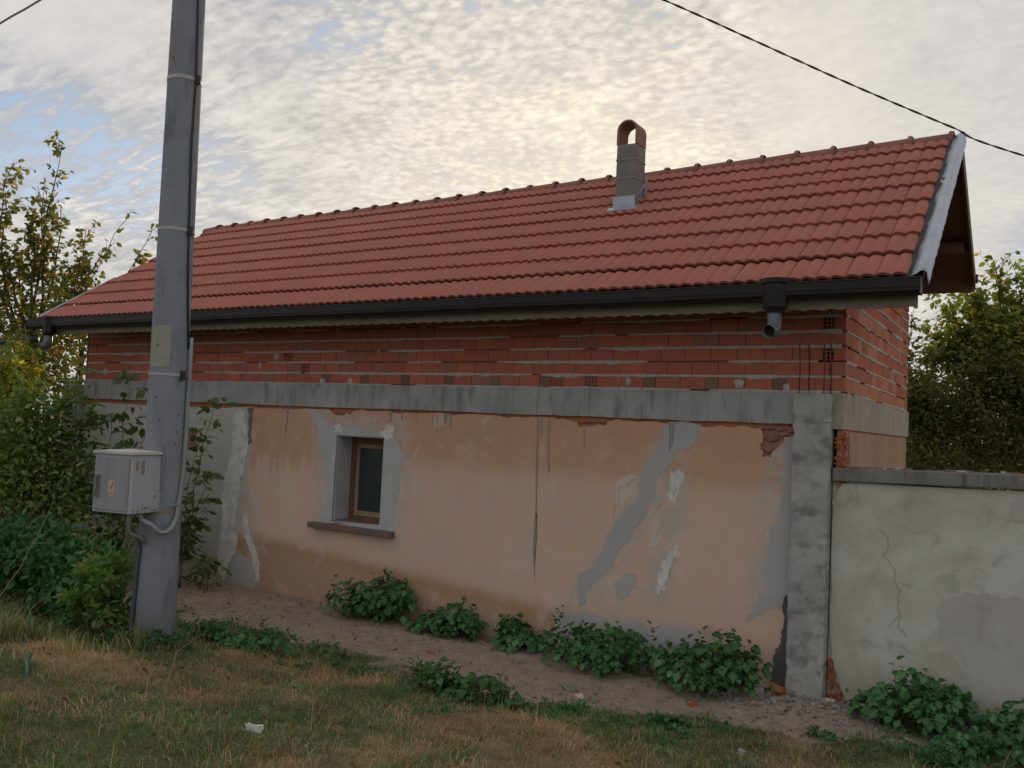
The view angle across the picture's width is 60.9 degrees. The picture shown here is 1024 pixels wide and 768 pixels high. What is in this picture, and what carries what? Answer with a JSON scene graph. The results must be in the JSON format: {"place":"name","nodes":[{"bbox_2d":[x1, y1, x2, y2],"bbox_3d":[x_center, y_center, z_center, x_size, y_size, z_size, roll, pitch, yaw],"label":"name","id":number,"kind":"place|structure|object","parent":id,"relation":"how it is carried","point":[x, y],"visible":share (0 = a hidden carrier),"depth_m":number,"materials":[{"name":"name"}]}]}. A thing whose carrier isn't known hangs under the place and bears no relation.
{"place":"outdoors","nodes":[
{"label":"outdoors","id":0,"kind":"place"},
{"bbox_2d":[0,619,1011,767],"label":"dry grass","id":1,"kind":"structure","parent":0,"point":[450,723],"depth_m":5.96,"materials":[{"name":"brown plant"}]},
{"bbox_2d":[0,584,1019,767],"bbox_3d":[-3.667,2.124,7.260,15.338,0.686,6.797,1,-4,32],"label":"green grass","id":2,"kind":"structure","parent":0,"point":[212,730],"depth_m":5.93,"materials":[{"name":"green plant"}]},
{"bbox_2d":[0,410,1023,767],"bbox_3d":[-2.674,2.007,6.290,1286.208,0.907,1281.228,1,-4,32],"label":"ground","id":3,"kind":"structure","parent":0,"point":[644,698],"depth_m":6.81,"materials":[{"name":"brown soil"}]},
{"bbox_2d":[0,284,24,355],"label":"dark tree","id":4,"kind":"object","parent":3,"relation":"on","point":[7,315],"visible":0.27,"depth_m":16.94,"materials":[{"name":"green plant"}]},
{"bbox_2d":[0,325,48,517],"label":"olive shrub","id":5,"kind":"object","parent":3,"relation":"on","point":[15,360],"visible":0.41,"depth_m":12.25,"materials":[{"name":"green plant"}]},
{"bbox_2d":[0,345,54,507],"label":"yellow shrub","id":6,"kind":"object","parent":3,"relation":"on","point":[35,373],"visible":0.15,"depth_m":13.22,"materials":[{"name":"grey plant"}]},
{"bbox_2d":[0,493,54,597],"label":"dry stem","id":7,"kind":"object","parent":3,"relation":"on","point":[26,554],"visible":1,"depth_m":8.19,"materials":[{"name":"plant"}]},
{"bbox_2d":[24,653,31,676],"bbox_3d":[-3.550,2.064,6.378,0.046,0.072,0.462,4,-3,-26],"label":"hose","id":8,"kind":"object","parent":3,"relation":"on","point":[27,662],"visible":0.95,"depth_m":6.35,"materials":[{"name":"green plastic"}]},
{"bbox_2d":[21,582,64,618],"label":"stem","id":9,"kind":"object","parent":3,"relation":"on","point":[43,598],"visible":0.36,"depth_m":8.44,"materials":[{"name":"green plant"}]},
{"bbox_2d":[0,272,87,524],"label":"dense shrub","id":10,"kind":"object","parent":3,"relation":"on","point":[51,355],"visible":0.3,"depth_m":16.37,"materials":[{"name":"green plant"}]},
{"bbox_2d":[3,368,108,518],"bbox_3d":[-5.752,1.151,11.062,1.239,2.745,0.979,3,-3,-8],"label":"feathery sapling","id":11,"kind":"object","parent":3,"relation":"on","point":[67,379],"visible":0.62,"depth_m":10.95,"materials":[{"name":"green plant"}]},
{"bbox_2d":[0,130,115,512],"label":"leafy tree","id":12,"kind":"object","parent":3,"relation":"on","point":[83,268],"visible":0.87,"depth_m":16.95,"materials":[{"name":"green plant"}]},
{"bbox_2d":[0,499,134,628],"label":"dark bush","id":13,"kind":"object","parent":3,"relation":"on","point":[46,566],"visible":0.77,"depth_m":8.68,"materials":[{"name":"green plant"}]},
{"bbox_2d":[0,375,136,567],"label":"tangled bush","id":14,"kind":"object","parent":3,"relation":"on","point":[9,447],"visible":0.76,"depth_m":10.83,"materials":[{"name":"green plant"}]},
{"bbox_2d":[51,536,135,637],"bbox_3d":[-3.756,1.866,7.941,1.052,0.958,0.647,1,-4,32],"label":"loose shrub","id":15,"kind":"object","parent":3,"relation":"on","point":[96,582],"visible":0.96,"depth_m":7.84,"materials":[{"name":"green plant"}]},
{"bbox_2d":[0,582,192,664],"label":"tall weeds","id":16,"kind":"object","parent":3,"relation":"on","point":[7,629],"visible":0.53,"depth_m":7.45,"materials":[{"name":"green plant"}]},
{"bbox_2d":[74,209,157,383],"bbox_3d":[-7.832,-0.332,16.946,1.878,6.235,0.714,3,-3,-2],"label":"leaning sapling","id":17,"kind":"object","parent":3,"relation":"on","point":[143,260],"visible":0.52,"depth_m":17.01,"materials":[{"name":"green plant"}]},
{"bbox_2d":[86,366,147,560],"bbox_3d":[-4.814,1.169,11.077,1.231,2.843,0.726,3,-3,-1],"label":"slim sapling","id":18,"kind":"object","parent":3,"relation":"on","point":[121,377],"visible":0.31,"depth_m":11.06,"materials":[{"name":"green plant"}]},
{"bbox_2d":[133,0,205,646],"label":"utility pole","id":19,"kind":"object","parent":3,"relation":"on","point":[157,588],"visible":0.81,"depth_m":7.69,"materials":[{"name":"concrete"}]},
{"bbox_2d":[0,0,40,24],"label":"overhead wire","id":20,"kind":"object","parent":19,"relation":"attached to","point":[20,11],"visible":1,"depth_m":7.99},
{"bbox_2d":[92,338,193,644],"bbox_3d":[-3.276,1.058,7.616,0.548,3.002,0.582,2,-3,20],"label":"meter box","id":21,"kind":"object","parent":19,"relation":"attached to","point":[126,483],"visible":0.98,"depth_m":7.46,"materials":[{"name":"grey paint"}]},
{"bbox_2d":[92,456,129,511],"bbox_3d":[-3.419,0.849,7.397,0.370,0.448,0.047,2,-3,20],"label":"door","id":22,"kind":"structure","parent":21,"relation":"in","point":[111,478],"depth_m":7.41,"materials":[{"name":"grey metal"}]},
{"bbox_2d":[183,554,232,590],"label":"drooping sprig","id":23,"kind":"object","parent":3,"relation":"on","point":[210,558],"visible":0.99,"depth_m":10.94,"materials":[{"name":"green plant"}]},
{"bbox_2d":[178,397,239,587],"bbox_3d":[-4.021,1.394,11.145,1.028,2.480,0.710,1,-4,32],"label":"slim sapling","id":24,"kind":"object","parent":3,"relation":"on","point":[188,541],"visible":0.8,"depth_m":11.14,"materials":[{"name":"green plant"}]},
{"bbox_2d":[184,618,301,653],"bbox_3d":[-2.605,2.370,8.290,1.438,0.283,0.634,1,-4,32],"label":"wall weed","id":25,"kind":"object","parent":3,"relation":"on","point":[222,633],"depth_m":8.15,"materials":[{"name":"green plant"}]},
{"bbox_2d":[245,723,263,733],"bbox_3d":[-1.640,2.190,5.533,0.131,0.059,0.047,0,-16,17],"label":"paper scrap","id":26,"kind":"object","parent":3,"relation":"on","point":[256,728],"visible":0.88,"depth_m":5.51,"materials":[{"name":"white paper"}]},
{"bbox_2d":[323,567,422,624],"bbox_3d":[-1.560,2.399,9.902,1.271,0.632,0.766,1,-4,32],"label":"wall weed","id":27,"kind":"object","parent":3,"relation":"on","point":[379,608],"depth_m":9.70,"materials":[{"name":"green plant"}]},
{"bbox_2d":[404,596,489,641],"bbox_3d":[-0.668,2.496,9.313,1.000,0.446,0.636,1,-4,32],"label":"wall weed","id":28,"kind":"object","parent":3,"relation":"on","point":[447,623],"depth_m":9.13,"materials":[{"name":"green plant"}]},
{"bbox_2d":[402,655,522,711],"bbox_3d":[-0.439,2.400,7.064,1.198,0.375,0.593,1,-4,32],"label":"wall weed","id":29,"kind":"object","parent":3,"relation":"on","point":[457,685],"depth_m":6.92,"materials":[{"name":"green plant"}]},
{"bbox_2d":[6,582,951,767],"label":"fallen leaves","id":30,"kind":"object","parent":3,"relation":"on","point":[217,760],"visible":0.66,"depth_m":6.42,"materials":[{"name":"brown plant"}]},
{"bbox_2d":[0,119,977,699],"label":"house","id":31,"kind":"structure","parent":3,"relation":"on","point":[634,395],"depth_m":9.28,"materials":[{"name":"brick"}]},
{"bbox_2d":[307,435,394,537],"bbox_3d":[-1.815,1.208,10.616,1.320,1.160,0.485,1,-4,32],"label":"window","id":32,"kind":"structure","parent":31,"relation":"in","point":[358,469],"depth_m":10.75,"materials":[{"name":"brown wood"}]},
{"bbox_2d":[0,611,1015,767],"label":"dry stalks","id":33,"kind":"object","parent":3,"relation":"on","point":[328,712],"visible":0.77,"depth_m":5.79,"materials":[{"name":"beige plant"}]},
{"bbox_2d":[0,602,1021,767],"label":"grass","id":34,"kind":"structure","parent":3,"relation":"on","point":[232,747],"depth_m":5.83,"materials":[{"name":"green plant"}]},
{"bbox_2d":[9,605,1013,767],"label":"ground cover","id":35,"kind":"object","parent":3,"relation":"on","point":[559,708],"visible":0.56,"depth_m":6.93,"materials":[{"name":"green plant"}]},
{"bbox_2d":[491,612,548,653],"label":"wall weed","id":36,"kind":"object","parent":3,"relation":"on","point":[511,634],"depth_m":8.80,"materials":[{"name":"green plant"}]},
{"bbox_2d":[128,579,1005,747],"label":"wall foot grass","id":37,"kind":"structure","parent":3,"relation":"on","point":[525,674],"depth_m":8.02,"materials":[{"name":"green plant"}]},
{"bbox_2d":[562,683,577,691],"bbox_3d":[0.503,2.656,7.584,0.106,0.041,0.151,-1,6,-17],"label":"stone","id":38,"kind":"object","parent":3,"relation":"on","point":[570,687],"visible":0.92,"depth_m":7.57,"materials":[{"name":"grey stone"}]},
{"bbox_2d":[574,693,583,700],"bbox_3d":[0.558,2.607,7.222,0.071,0.060,0.090,-6,6,-16],"label":"brick fragment","id":39,"kind":"object","parent":3,"relation":"on","point":[580,696],"visible":0.72,"depth_m":7.21,"materials":[{"name":"beige brick"}]},
{"bbox_2d":[179,588,1010,751],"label":"gravel","id":40,"kind":"structure","parent":3,"relation":"on","point":[843,720],"depth_m":7.34,"materials":[{"name":"grey gravel"}]},
{"bbox_2d":[537,605,660,677],"bbox_3d":[0.782,2.466,8.256,1.235,0.554,0.732,0,-4,39],"label":"wall weed","id":41,"kind":"object","parent":3,"relation":"on","point":[594,652],"depth_m":8.11,"materials":[{"name":"green plant"}]},
{"bbox_2d":[635,712,695,731],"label":"wall weed","id":42,"kind":"object","parent":3,"relation":"on","point":[673,722],"depth_m":6.68,"materials":[{"name":"green plant"}]},
{"bbox_2d":[686,701,695,707],"bbox_3d":[1.507,2.692,7.307,0.060,0.047,0.071,-8,-9,-36],"label":"brick fragment","id":43,"kind":"object","parent":3,"relation":"on","point":[691,704],"visible":1,"depth_m":7.29,"materials":[{"name":"orange brick"}]},
{"bbox_2d":[637,625,775,697],"bbox_3d":[1.726,2.434,7.689,0.883,0.601,1.047,4,-3,-27],"label":"wall weed","id":44,"kind":"object","parent":3,"relation":"on","point":[718,670],"depth_m":7.54,"materials":[{"name":"green plant"}]},
{"bbox_2d":[730,721,733,755],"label":"dry stem","id":45,"kind":"object","parent":3,"relation":"on","point":[731,741],"visible":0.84,"depth_m":5.98,"materials":[{"name":"plant"}]},
{"bbox_2d":[737,748,745,755],"bbox_3d":[1.606,2.586,6.106,0.053,0.040,0.066,14,2,32],"label":"stone","id":46,"kind":"object","parent":3,"relation":"on","point":[741,751],"visible":0.8,"depth_m":6.09,"materials":[{"name":"grey stone"}]},
{"bbox_2d":[743,682,766,688],"bbox_3d":[2.144,2.667,7.679,0.213,0.071,0.107,2,-5,31],"label":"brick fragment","id":47,"kind":"object","parent":3,"relation":"on","point":[764,686],"visible":0.28,"depth_m":7.64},
{"bbox_2d":[750,685,763,694],"bbox_3d":[2.130,2.656,7.546,0.095,0.071,0.119,-1,-7,-5],"label":"stone","id":48,"kind":"object","parent":3,"relation":"on","point":[758,688],"visible":0.71,"depth_m":7.51,"materials":[{"name":"grey stone"}]},
{"bbox_2d":[766,682,785,695],"bbox_3d":[2.277,2.651,7.514,0.107,0.083,0.153,-12,13,-42],"label":"brick fragment","id":49,"kind":"object","parent":3,"relation":"on","point":[780,690],"visible":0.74,"depth_m":7.49,"materials":[{"name":"orange brick"}]},
{"bbox_2d":[825,697,834,702],"bbox_3d":[2.669,2.669,7.314,0.083,0.042,0.058,7,12,22],"label":"stone","id":50,"kind":"object","parent":3,"relation":"on","point":[827,700],"visible":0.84,"depth_m":7.30,"materials":[{"name":"grey stone"}]},
{"bbox_2d":[844,655,981,739],"bbox_3d":[3.164,2.501,6.873,1.007,0.646,0.676,2,-3,20],"label":"wall weed","id":51,"kind":"object","parent":3,"relation":"on","point":[925,705],"depth_m":6.76,"materials":[{"name":"green plant"}]},
{"bbox_2d":[826,433,1023,734],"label":"garden wall","id":52,"kind":"structure","parent":3,"relation":"on","point":[930,579],"depth_m":7.15,"materials":[{"name":"paint"}]},
{"bbox_2d":[906,307,946,444],"bbox_3d":[7.462,0.982,16.762,1.400,5.014,2.206,5,-4,-34],"label":"grey tree","id":53,"kind":"object","parent":3,"relation":"on","point":[934,337],"visible":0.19,"depth_m":16.21,"materials":[{"name":"brown plant"}]},
{"bbox_2d":[918,741,985,767],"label":"wall weed","id":54,"kind":"object","parent":3,"relation":"on","point":[941,759],"depth_m":6.05,"materials":[{"name":"green plant"}]},
{"bbox_2d":[905,327,1023,490],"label":"shade bush","id":55,"kind":"object","parent":3,"relation":"on","point":[931,413],"visible":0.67,"depth_m":15.22,"materials":[{"name":"green plant"}]},
{"bbox_2d":[928,725,1002,763],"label":"wall weed","id":56,"kind":"object","parent":3,"relation":"on","point":[977,746],"depth_m":6.27,"materials":[{"name":"green plant"}]},
{"bbox_2d":[909,377,1023,490],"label":"wood","id":57,"kind":"object","parent":3,"relation":"on","point":[959,450],"depth_m":28.70,"materials":[{"name":"green plant"}]},
{"bbox_2d":[913,249,1023,458],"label":"backlit tree","id":58,"kind":"object","parent":3,"relation":"on","point":[999,317],"visible":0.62,"depth_m":15.88,"materials":[{"name":"green plant"}]},
{"bbox_2d":[970,699,1023,765],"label":"wall weed","id":59,"kind":"object","parent":3,"relation":"on","point":[1008,722],"depth_m":6.38,"materials":[{"name":"green plant"}]},
{"bbox_2d":[0,0,1023,444],"label":"sky","id":60,"kind":"structure","parent":0,"point":[308,107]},
{"bbox_2d":[662,0,1023,155],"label":"overhead cable","id":61,"kind":"object","parent":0,"point":[835,77],"visible":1,"depth_m":8.50,"materials":[{"name":"black rubber"}]}
]}

